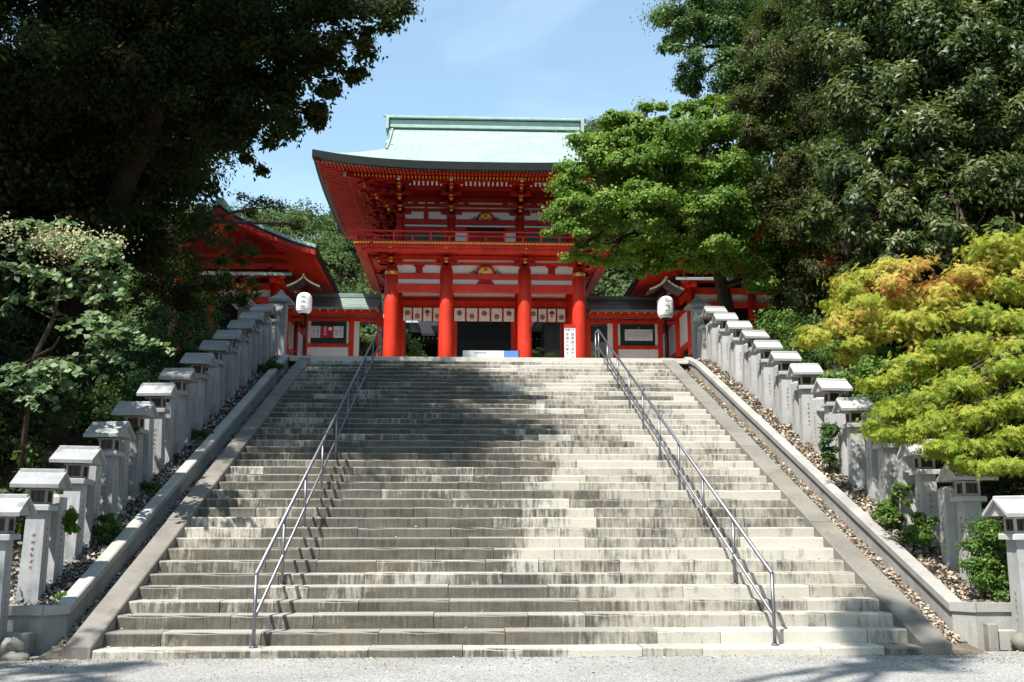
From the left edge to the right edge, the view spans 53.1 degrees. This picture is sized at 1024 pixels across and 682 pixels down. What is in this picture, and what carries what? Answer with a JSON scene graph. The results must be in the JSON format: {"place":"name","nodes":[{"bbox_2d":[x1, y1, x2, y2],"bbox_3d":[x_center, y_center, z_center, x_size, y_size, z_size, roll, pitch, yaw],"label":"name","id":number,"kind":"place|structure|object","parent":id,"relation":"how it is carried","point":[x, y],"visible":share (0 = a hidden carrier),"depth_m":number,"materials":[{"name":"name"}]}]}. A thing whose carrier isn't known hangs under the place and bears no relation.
{"place":"outdoors","nodes":[
{"label":"outdoors","id":0,"kind":"place"},
{"bbox_2d":[0,0,849,239],"label":"sky","id":1,"kind":"structure","parent":0,"point":[468,58],"materials":[{"name":"blue"}]},
{"bbox_2d":[290,356,687,364],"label":"courtyard","id":2,"kind":"structure","parent":0,"point":[293,359],"depth_m":27.36,"materials":[{"name":"grey stone"}]},
{"bbox_2d":[146,197,339,355],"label":"shrine hall","id":3,"kind":"structure","parent":2,"relation":"on","point":[281,263],"depth_m":36.96,"materials":[{"name":"red wood"}]},
{"bbox_2d":[268,289,294,355],"bbox_3d":[-6.625,-0.288,29.267,0.646,2.470,0.646,0,-10,-2],"label":"stone gatepost","id":4,"kind":"object","parent":2,"relation":"on","point":[282,297],"visible":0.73,"depth_m":29.15,"materials":[{"name":"stone"}]},
{"bbox_2d":[286,274,322,354],"bbox_3d":[-7.198,-0.217,35.309,1.140,4.110,0.890,0,-10,-2],"label":"paper lantern stand","id":5,"kind":"object","parent":2,"relation":"on","point":[304,303],"visible":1,"depth_m":35.31,"materials":[{"name":"white paper"}]},
{"bbox_2d":[288,293,383,355],"bbox_3d":[-7.548,0.416,40.291,4.885,4.660,2.900,0,-10,-2],"label":"roofed corridor","id":6,"kind":"object","parent":2,"relation":"on","point":[351,313],"visible":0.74,"depth_m":39.92,"materials":[{"name":"red wood"}]},
{"bbox_2d":[308,321,348,342],"bbox_3d":[-7.150,-0.253,39.968,1.590,1.020,0.150,0,-10,-2],"label":"window frame","id":7,"kind":"structure","parent":6,"relation":"in","point":[345,339],"depth_m":39.95,"materials":[{"name":"white paint"}]},
{"bbox_2d":[156,300,540,356],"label":"hall","id":8,"kind":"structure","parent":2,"relation":"on","point":[485,335],"depth_m":55.52,"materials":[{"name":"black paint"}]},
{"bbox_2d":[457,320,510,356],"bbox_3d":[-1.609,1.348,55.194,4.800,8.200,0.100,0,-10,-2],"label":"central doors","id":9,"kind":"structure","parent":8,"relation":"in","point":[474,341],"depth_m":55.43,"materials":[{"name":"black paint"}]},
{"bbox_2d":[359,324,426,356],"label":"garden pine","id":10,"kind":"object","parent":2,"relation":"on","point":[368,333],"visible":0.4,"depth_m":47.05,"materials":[{"name":"green plant"}]},
{"bbox_2d":[312,114,627,357],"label":"tower gate","id":11,"kind":"structure","parent":2,"relation":"on","point":[430,211],"depth_m":38.11,"materials":[{"name":"paint"}]},
{"bbox_2d":[402,307,438,321],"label":"crest curtain","id":12,"kind":"object","parent":11,"relation":"hanging from","point":[422,314],"visible":0.96,"depth_m":40.02,"materials":[{"name":"fabric"}]},
{"bbox_2d":[454,308,514,322],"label":"crest curtain","id":13,"kind":"object","parent":11,"relation":"hanging from","point":[490,314],"visible":1,"depth_m":40.13,"materials":[{"name":"fabric"}]},
{"bbox_2d":[531,308,564,322],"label":"crest curtain","id":14,"kind":"object","parent":11,"relation":"hanging from","point":[556,315],"visible":0.95,"depth_m":40.24,"materials":[{"name":"fabric"}]},
{"bbox_2d":[532,321,607,357],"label":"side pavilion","id":15,"kind":"structure","parent":2,"relation":"on","point":[550,336],"depth_m":55.77,"materials":[{"name":"wood"}]},
{"bbox_2d":[564,324,575,357],"bbox_3d":[2.077,0.736,36.602,0.420,2.700,0.085,0,-10,-2],"label":"tall sign board","id":16,"kind":"object","parent":2,"relation":"on","point":[569,342],"visible":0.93,"depth_m":36.70,"materials":[{"name":"white"}]},
{"bbox_2d":[586,296,681,357],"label":"roofed corridor","id":17,"kind":"object","parent":2,"relation":"on","point":[617,316],"visible":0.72,"depth_m":40.39,"materials":[{"name":"red wood"}]},
{"bbox_2d":[618,324,657,345],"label":"window frame","id":18,"kind":"structure","parent":17,"relation":"in","point":[621,327],"depth_m":40.47,"materials":[{"name":"white paint"}]},
{"bbox_2d":[646,276,683,357],"bbox_3d":[5.078,-0.254,33.832,1.140,3.650,0.890,0,-10,-2],"label":"paper lantern stand","id":19,"kind":"object","parent":2,"relation":"on","point":[665,307],"visible":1,"depth_m":33.79,"materials":[{"name":"white paper"}]},
{"bbox_2d":[530,93,835,320],"bbox_3d":[4.497,-3.422,30.009,7.686,8.983,6.872,9,-14,-40],"label":"green maple","id":20,"kind":"object","parent":2,"relation":"on","point":[664,189],"visible":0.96,"depth_m":29.00,"materials":[{"name":"green plant"}]},
{"bbox_2d":[684,295,710,358],"bbox_3d":[5.455,-0.156,29.989,0.646,2.470,0.646,0,-10,-2],"label":"stone gatepost","id":21,"kind":"object","parent":2,"relation":"on","point":[696,303],"visible":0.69,"depth_m":29.88,"materials":[{"name":"stone"}]},
{"bbox_2d":[623,212,835,358],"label":"shrine hall","id":22,"kind":"structure","parent":2,"relation":"on","point":[703,288],"depth_m":38.17,"materials":[{"name":"red wood"}]},
{"bbox_2d":[0,650,1023,681],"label":"gravel forecourt","id":23,"kind":"structure","parent":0,"point":[842,668],"depth_m":10.54,"materials":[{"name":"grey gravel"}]},
{"bbox_2d":[0,637,27,657],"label":"rock","id":24,"kind":"object","parent":23,"relation":"on","point":[14,644],"visible":0.59,"depth_m":11.46,"materials":[{"name":"grey stone"}]},
{"bbox_2d":[0,494,36,639],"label":"stone lantern","id":25,"kind":"object","parent":23,"relation":"on","point":[12,506],"visible":1,"depth_m":11.70,"materials":[{"name":"stone"}]},
{"bbox_2d":[35,366,291,659],"bbox_3d":[-5.479,2.072,19.524,0.310,5.814,15.600,0,-10,-2],"label":"gutter strip","id":26,"kind":"object","parent":23,"relation":"on","point":[56,653],"visible":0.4,"depth_m":14.09,"materials":[{"name":"stone"}]},
{"bbox_2d":[52,366,290,651],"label":"gutter leaf litter","id":27,"kind":"object","parent":26,"relation":"on","point":[87,614],"visible":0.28,"depth_m":15.03,"materials":[{"name":"brown plant"}]},
{"bbox_2d":[91,360,922,658],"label":"stone steps","id":28,"kind":"structure","parent":23,"relation":"on","point":[444,429],"depth_m":14.99,"materials":[{"name":"stone"}]},
{"bbox_2d":[249,327,381,647],"bbox_3d":[-3.296,1.603,20.115,0.100,6.810,16.100,0,-10,-2],"label":"handrail","id":29,"kind":"object","parent":28,"relation":"on","point":[256,610],"visible":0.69,"depth_m":15.30,"materials":[{"name":"silver metal"}]},
{"bbox_2d":[595,329,778,645],"bbox_3d":[2.705,1.651,20.376,0.100,6.810,16.100,0,-10,-2],"label":"handrail","id":30,"kind":"object","parent":28,"relation":"on","point":[743,533],"visible":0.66,"depth_m":15.56,"materials":[{"name":"silver metal"}]},
{"bbox_2d":[686,369,987,654],"bbox_3d":[4.940,2.155,19.977,0.450,5.814,15.600,0,-10,-2],"label":"gutter strip","id":31,"kind":"object","parent":23,"relation":"on","point":[959,648],"visible":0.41,"depth_m":14.47,"materials":[{"name":"stone"}]},
{"bbox_2d":[683,367,967,643],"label":"gutter leaf litter","id":32,"kind":"object","parent":31,"relation":"on","point":[936,620],"visible":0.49,"depth_m":15.75,"materials":[{"name":"beige plant"}]},
{"bbox_2d":[982,495,1023,650],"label":"stone lantern","id":33,"kind":"object","parent":23,"relation":"on","point":[1009,510],"visible":1,"depth_m":12.30,"materials":[{"name":"stone"}]},
{"bbox_2d":[0,203,1023,653],"bbox_3d":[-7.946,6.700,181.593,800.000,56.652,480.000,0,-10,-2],"label":"terrain","id":34,"kind":"structure","parent":0,"point":[78,439],"depth_m":18.84,"materials":[{"name":"soil"}]},
{"bbox_2d":[0,406,63,547],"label":"bush","id":35,"kind":"object","parent":34,"relation":"on","point":[30,454],"visible":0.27,"depth_m":14.93,"materials":[{"name":"green plant"}]},
{"bbox_2d":[0,237,77,407],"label":"bush","id":36,"kind":"object","parent":34,"relation":"on","point":[12,321],"visible":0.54,"depth_m":18.91,"materials":[{"name":"green plant"}]},
{"bbox_2d":[9,468,72,603],"bbox_3d":[-5.935,2.484,12.776,0.580,1.772,0.560,2,-12,-6],"label":"stone lantern","id":37,"kind":"object","parent":34,"relation":"on","point":[40,485],"visible":0.96,"depth_m":12.69,"materials":[{"name":"stone"}]},
{"bbox_2d":[0,367,91,467],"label":"bush","id":38,"kind":"object","parent":34,"relation":"on","point":[37,418],"visible":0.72,"depth_m":16.34,"materials":[{"name":"green plant"}]},
{"bbox_2d":[46,494,67,583],"bbox_3d":[-5.981,2.659,13.285,0.256,1.330,0.256,0,-10,1],"label":"stone post","id":39,"kind":"object","parent":34,"relation":"on","point":[56,553],"visible":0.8,"depth_m":13.23,"materials":[{"name":"stone"}]},
{"bbox_2d":[49,445,106,563],"bbox_3d":[-6.004,2.324,14.019,0.580,1.772,0.560,2,-11,-1],"label":"stone lantern","id":40,"kind":"object","parent":34,"relation":"on","point":[78,461],"visible":0.77,"depth_m":13.98,"materials":[{"name":"stone"}]},
{"bbox_2d":[0,211,175,532],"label":"tree","id":41,"kind":"object","parent":34,"relation":"on","point":[91,250],"visible":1,"depth_m":14.95,"materials":[{"name":"green plant"}]},
{"bbox_2d":[83,466,101,546],"bbox_3d":[-6.034,2.395,14.558,0.256,1.330,0.256,1,-11,-2],"label":"stone post","id":42,"kind":"object","parent":34,"relation":"on","point":[93,500],"visible":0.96,"depth_m":14.49,"materials":[{"name":"stone"}]},
{"bbox_2d":[25,336,161,442],"bbox_3d":[-7.876,0.981,19.150,2.440,2.196,2.944,4,-11,-23],"label":"bush","id":43,"kind":"object","parent":34,"relation":"on","point":[102,404],"visible":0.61,"depth_m":18.67,"materials":[{"name":"green plant"}]},
{"bbox_2d":[91,512,121,544],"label":"shrub","id":44,"kind":"object","parent":34,"relation":"on","point":[103,531],"visible":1,"depth_m":14.33,"materials":[{"name":"green plant"}]},
{"bbox_2d":[83,421,135,525],"bbox_3d":[-6.034,2.088,15.279,0.580,1.772,0.560,-1,-11,0],"label":"stone lantern","id":45,"kind":"object","parent":34,"relation":"on","point":[108,436],"visible":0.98,"depth_m":15.23,"materials":[{"name":"stone"}]},
{"bbox_2d":[118,440,129,514],"bbox_3d":[-6.091,2.149,15.824,0.256,1.330,0.256,1,-11,-6],"label":"stone post","id":46,"kind":"object","parent":34,"relation":"on","point":[123,475],"visible":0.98,"depth_m":15.77,"materials":[{"name":"stone"}]},
{"bbox_2d":[78,309,189,401],"bbox_3d":[-8.051,0.522,21.520,2.813,2.359,3.160,0,-10,-2],"label":"bush","id":47,"kind":"object","parent":34,"relation":"on","point":[152,332],"visible":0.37,"depth_m":21.51,"materials":[{"name":"green plant"}]},
{"bbox_2d":[0,0,269,336],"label":"evergreen tree","id":48,"kind":"object","parent":34,"relation":"on","point":[50,197],"visible":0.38,"depth_m":21.07,"materials":[{"name":"green plant"}]},
{"bbox_2d":[111,401,158,499],"bbox_3d":[-6.123,1.859,16.537,0.580,1.772,0.560,0,-11,0],"label":"stone lantern","id":49,"kind":"object","parent":34,"relation":"on","point":[137,413],"visible":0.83,"depth_m":16.48,"materials":[{"name":"stone"}]},
{"bbox_2d":[9,354,280,604],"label":"bed leaf litter","id":50,"kind":"object","parent":34,"relation":"on","point":[58,589],"visible":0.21,"depth_m":15.40,"materials":[{"name":"brown plant"}]},
{"bbox_2d":[142,419,153,487],"bbox_3d":[-6.151,1.916,17.082,0.256,1.330,0.256,-1,-11,0],"label":"stone post","id":51,"kind":"object","parent":34,"relation":"on","point":[147,461],"visible":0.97,"depth_m":17.02,"materials":[{"name":"stone"}]},
{"bbox_2d":[7,354,293,655],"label":"retaining wall","id":52,"kind":"structure","parent":34,"relation":"on","point":[50,625],"depth_m":14.35,"materials":[{"name":"stone"}]},
{"bbox_2d":[136,383,178,474],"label":"stone lantern","id":53,"kind":"object","parent":34,"relation":"on","point":[158,394],"visible":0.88,"depth_m":17.67,"materials":[{"name":"stone"}]},
{"bbox_2d":[114,303,220,376],"bbox_3d":[-8.058,-0.024,24.285,2.478,2.370,2.982,0,-10,-2],"label":"bush","id":54,"kind":"object","parent":34,"relation":"on","point":[158,311],"visible":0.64,"depth_m":24.36,"materials":[{"name":"green plant"}]},
{"bbox_2d":[165,402,173,464],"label":"stone post","id":55,"kind":"object","parent":34,"relation":"on","point":[169,425],"visible":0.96,"depth_m":18.23,"materials":[{"name":"stone"}]},
{"bbox_2d":[158,368,197,453],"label":"stone lantern","id":56,"kind":"object","parent":34,"relation":"on","point":[180,378],"visible":0.79,"depth_m":18.90,"materials":[{"name":"stone"}]},
{"bbox_2d":[61,355,312,659],"bbox_3d":[-5.188,2.144,19.821,0.310,6.222,16.216,0,-10,-2],"label":"stair border","id":57,"kind":"object","parent":34,"relation":"on","point":[85,640],"visible":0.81,"depth_m":14.54,"materials":[{"name":"grey stone"}]},
{"bbox_2d":[180,353,216,429],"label":"stone lantern","id":58,"kind":"object","parent":34,"relation":"on","point":[199,363],"visible":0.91,"depth_m":20.21,"materials":[{"name":"stone"}]},
{"bbox_2d":[166,295,231,358],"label":"bush","id":59,"kind":"object","parent":34,"relation":"on","point":[201,324],"visible":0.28,"depth_m":26.92,"materials":[{"name":"green plant"}]},
{"bbox_2d":[115,96,306,346],"bbox_3d":[-10.672,-4.277,32.258,11.170,11.861,7.535,-10,-14,43],"label":"evergreen tree","id":60,"kind":"object","parent":34,"relation":"on","point":[166,292],"visible":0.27,"depth_m":28.19,"materials":[{"name":"green plant"}]},
{"bbox_2d":[0,0,425,384],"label":"camphor tree","id":61,"kind":"object","parent":34,"relation":"on","point":[107,73],"visible":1,"depth_m":18.81,"materials":[{"name":"green plant"}]},
{"bbox_2d":[199,340,231,415],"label":"stone lantern","id":62,"kind":"object","parent":34,"relation":"on","point":[218,349],"visible":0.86,"depth_m":21.56,"materials":[{"name":"stone"}]},
{"bbox_2d":[213,330,244,399],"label":"stone lantern","id":63,"kind":"object","parent":34,"relation":"on","point":[233,337],"visible":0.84,"depth_m":22.86,"materials":[{"name":"stone"}]},
{"bbox_2d":[227,320,256,385],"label":"stone lantern","id":64,"kind":"object","parent":34,"relation":"on","point":[245,326],"visible":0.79,"depth_m":24.19,"materials":[{"name":"stone"}]},
{"bbox_2d":[239,311,266,373],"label":"stone lantern","id":65,"kind":"object","parent":34,"relation":"on","point":[258,317],"visible":0.52,"depth_m":25.46,"materials":[{"name":"stone"}]},
{"bbox_2d":[250,304,276,363],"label":"stone lantern","id":66,"kind":"object","parent":34,"relation":"on","point":[268,310],"visible":0.67,"depth_m":26.71,"materials":[{"name":"stone"}]},
{"bbox_2d":[82,115,797,350],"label":"hill forest","id":67,"kind":"object","parent":34,"relation":"on","point":[337,257],"visible":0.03,"depth_m":111.02,"materials":[{"name":"green plant"}]},
{"bbox_2d":[702,306,727,363],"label":"stone lantern","id":68,"kind":"object","parent":34,"relation":"on","point":[709,311],"visible":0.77,"depth_m":27.68,"materials":[{"name":"stone"}]},
{"bbox_2d":[712,313,738,373],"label":"stone lantern","id":69,"kind":"object","parent":34,"relation":"on","point":[721,319],"visible":0.82,"depth_m":26.44,"materials":[{"name":"stone"}]},
{"bbox_2d":[725,321,752,384],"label":"stone lantern","id":70,"kind":"object","parent":34,"relation":"on","point":[735,328],"visible":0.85,"depth_m":25.25,"materials":[{"name":"stone"}]},
{"bbox_2d":[630,0,848,317],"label":"tall green tree","id":71,"kind":"object","parent":34,"relation":"on","point":[705,22],"visible":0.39,"depth_m":34.46,"materials":[{"name":"green plant"}]},
{"bbox_2d":[738,330,769,395],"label":"stone lantern","id":72,"kind":"object","parent":34,"relation":"on","point":[749,337],"visible":0.45,"depth_m":24.02,"materials":[{"name":"stone"}]},
{"bbox_2d":[751,340,782,410],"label":"stone lantern","id":73,"kind":"object","parent":34,"relation":"on","point":[764,348],"visible":0.88,"depth_m":22.72,"materials":[{"name":"stone"}]},
{"bbox_2d":[731,306,804,353],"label":"bush","id":74,"kind":"object","parent":34,"relation":"on","point":[768,319],"visible":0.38,"depth_m":27.94,"materials":[{"name":"green plant"}]},
{"bbox_2d":[767,351,801,426],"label":"stone lantern","id":75,"kind":"object","parent":34,"relation":"on","point":[783,360],"visible":0.91,"depth_m":21.46,"materials":[{"name":"stone"}]},
{"bbox_2d":[719,0,863,319],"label":"olive evergreen","id":76,"kind":"object","parent":34,"relation":"on","point":[772,92],"visible":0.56,"depth_m":28.64,"materials":[{"name":"green plant"}]},
{"bbox_2d":[787,363,823,443],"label":"stone lantern","id":77,"kind":"object","parent":34,"relation":"on","point":[805,374],"visible":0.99,"depth_m":20.13,"materials":[{"name":"stone"}]},
{"bbox_2d":[737,256,875,359],"bbox_3d":[9.003,-0.628,29.489,4.869,3.765,4.882,0,-10,-2],"label":"bush","id":78,"kind":"object","parent":34,"relation":"on","point":[799,304],"visible":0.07,"depth_m":29.32,"materials":[{"name":"green plant"}]},
{"bbox_2d":[663,360,952,654],"bbox_3d":[4.533,2.221,20.243,0.350,6.223,16.216,0,-10,-2],"label":"stair border","id":79,"kind":"object","parent":34,"relation":"on","point":[925,634],"visible":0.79,"depth_m":15.04,"materials":[{"name":"grey stone"}]},
{"bbox_2d":[775,309,857,372],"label":"bush","id":80,"kind":"object","parent":34,"relation":"on","point":[813,358],"visible":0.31,"depth_m":25.23,"materials":[{"name":"green plant"}]},
{"bbox_2d":[811,397,824,453],"bbox_3d":[5.883,1.738,19.441,0.256,1.330,0.256,0,-11,-5],"label":"stone post","id":81,"kind":"object","parent":34,"relation":"on","point":[817,413],"visible":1,"depth_m":19.41,"materials":[{"name":"stone"}]},
{"bbox_2d":[811,378,852,461],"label":"stone lantern","id":82,"kind":"object","parent":34,"relation":"on","point":[831,390],"visible":0.45,"depth_m":18.88,"materials":[{"name":"stone"}]},
{"bbox_2d":[837,414,847,478],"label":"stone post","id":83,"kind":"object","parent":34,"relation":"on","point":[842,444],"visible":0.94,"depth_m":18.08,"materials":[{"name":"stone"}]},
{"bbox_2d":[683,357,1014,650],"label":"retaining wall","id":84,"kind":"structure","parent":34,"relation":"on","point":[965,620],"depth_m":15.08,"materials":[{"name":"stone"}]},
{"bbox_2d":[696,358,1010,601],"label":"bed leaf litter","id":85,"kind":"object","parent":34,"relation":"on","point":[962,586],"visible":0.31,"depth_m":16.83,"materials":[{"name":"beige plant"}]},
{"bbox_2d":[832,397,874,489],"bbox_3d":[5.906,1.852,17.576,0.580,1.772,0.560,0,-10,1],"label":"stone lantern","id":86,"kind":"object","parent":34,"relation":"on","point":[857,465],"visible":0.95,"depth_m":17.49,"materials":[{"name":"stone"}]},
{"bbox_2d":[771,239,949,354],"bbox_3d":[9.365,-1.128,26.051,4.233,3.829,4.418,3,-11,-15],"label":"bush","id":87,"kind":"object","parent":34,"relation":"on","point":[893,343],"visible":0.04,"depth_m":26.20,"materials":[{"name":"green plant"}]},
{"bbox_2d":[811,328,928,402],"bbox_3d":[7.579,0.641,22.411,2.595,2.057,2.889,0,-10,-2],"label":"bush","id":88,"kind":"object","parent":34,"relation":"on","point":[849,377],"visible":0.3,"depth_m":22.09,"materials":[{"name":"green plant"}]},
{"bbox_2d":[866,436,879,502],"bbox_3d":[6.005,2.181,16.861,0.256,1.330,0.256,1,-10,-1],"label":"stone post","id":89,"kind":"object","parent":34,"relation":"on","point":[873,492],"visible":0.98,"depth_m":16.79,"materials":[{"name":"stone"}]},
{"bbox_2d":[862,416,906,510],"bbox_3d":[6.008,2.076,16.335,0.580,1.772,0.560,0,-11,-2],"label":"stone lantern","id":90,"kind":"object","parent":34,"relation":"on","point":[887,465],"visible":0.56,"depth_m":16.25,"materials":[{"name":"stone"}]},
{"bbox_2d":[871,482,914,527],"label":"shrub","id":91,"kind":"object","parent":34,"relation":"on","point":[888,508],"visible":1,"depth_m":15.38,"materials":[{"name":"green plant"}]},
{"bbox_2d":[849,356,949,439],"bbox_3d":[7.660,1.029,20.145,1.886,2.125,2.535,-9,-14,40],"label":"bush","id":92,"kind":"object","parent":34,"relation":"on","point":[893,392],"visible":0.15,"depth_m":19.85,"materials":[{"name":"green plant"}]},
{"bbox_2d":[781,0,1023,344],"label":"glossy oak","id":93,"kind":"object","parent":34,"relation":"on","point":[937,110],"visible":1,"depth_m":21.46,"materials":[{"name":"green plant"}]},
{"bbox_2d":[789,225,1023,437],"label":"yellow maple","id":94,"kind":"object","parent":34,"relation":"on","point":[947,298],"visible":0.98,"depth_m":15.78,"materials":[{"name":"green plant"}]},
{"bbox_2d":[896,458,916,528],"bbox_3d":[6.045,2.447,15.547,0.256,1.330,0.256,-1,-10,-1],"label":"stone post","id":95,"kind":"object","parent":34,"relation":"on","point":[905,466],"visible":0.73,"depth_m":15.50,"materials":[{"name":"stone"}]},
{"bbox_2d":[897,439,940,548],"bbox_3d":[6.085,2.327,15.012,0.580,1.772,0.560,-1,-11,1],"label":"stone lantern","id":96,"kind":"object","parent":34,"relation":"on","point":[925,472],"visible":0.66,"depth_m":14.94,"materials":[{"name":"stone"}]},
{"bbox_2d":[903,511,939,548],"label":"shrub","id":97,"kind":"object","parent":34,"relation":"on","point":[921,528],"visible":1,"depth_m":14.32,"materials":[{"name":"green plant"}]},
{"bbox_2d":[849,329,1023,481],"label":"yellow maple","id":98,"kind":"object","parent":34,"relation":"on","point":[933,409],"visible":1,"depth_m":13.85,"materials":[{"name":"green plant"}]},
{"bbox_2d":[852,263,1023,392],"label":"bush","id":99,"kind":"object","parent":34,"relation":"on","point":[1004,306],"visible":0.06,"depth_m":21.48,"materials":[{"name":"green plant"}]},
{"bbox_2d":[937,486,958,569],"bbox_3d":[6.103,2.686,14.179,0.256,1.330,0.256,0,-10,-3],"label":"stone post","id":100,"kind":"object","parent":34,"relation":"on","point":[947,509],"visible":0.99,"depth_m":14.12,"materials":[{"name":"stone"}]},
{"bbox_2d":[936,462,998,587],"bbox_3d":[6.121,2.511,13.666,0.580,1.772,0.560,1,-11,-3],"label":"stone lantern","id":101,"kind":"object","parent":34,"relation":"on","point":[968,498],"visible":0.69,"depth_m":13.63,"materials":[{"name":"stone"}]},
{"bbox_2d":[946,509,1010,601],"bbox_3d":[6.127,2.797,13.031,1.013,1.296,0.902,-2,-11,11],"label":"shrub","id":102,"kind":"object","parent":34,"relation":"on","point":[991,582],"visible":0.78,"depth_m":12.84,"materials":[{"name":"green plant"}]},
{"bbox_2d":[933,328,1023,448],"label":"bush","id":103,"kind":"object","parent":34,"relation":"on","point":[1014,385],"visible":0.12,"depth_m":17.29,"materials":[{"name":"green plant"}]},
{"bbox_2d":[936,398,1023,511],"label":"bush","id":104,"kind":"object","parent":34,"relation":"on","point":[1019,482],"visible":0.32,"depth_m":15.85,"materials":[{"name":"green plant"}]},
{"bbox_2d":[983,623,999,650],"bbox_3d":[5.726,3.539,12.238,0.120,0.320,0.140,0,-10,-2],"label":"stone post stub","id":105,"kind":"object","parent":34,"relation":"on","point":[991,637],"visible":0.98,"depth_m":12.18,"materials":[{"name":"grey stone"}]},
{"bbox_2d":[815,421,841,469],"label":"shrub","id":106,"kind":"object","parent":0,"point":[829,432],"visible":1,"depth_m":18.05,"materials":[{"name":"green plant"}]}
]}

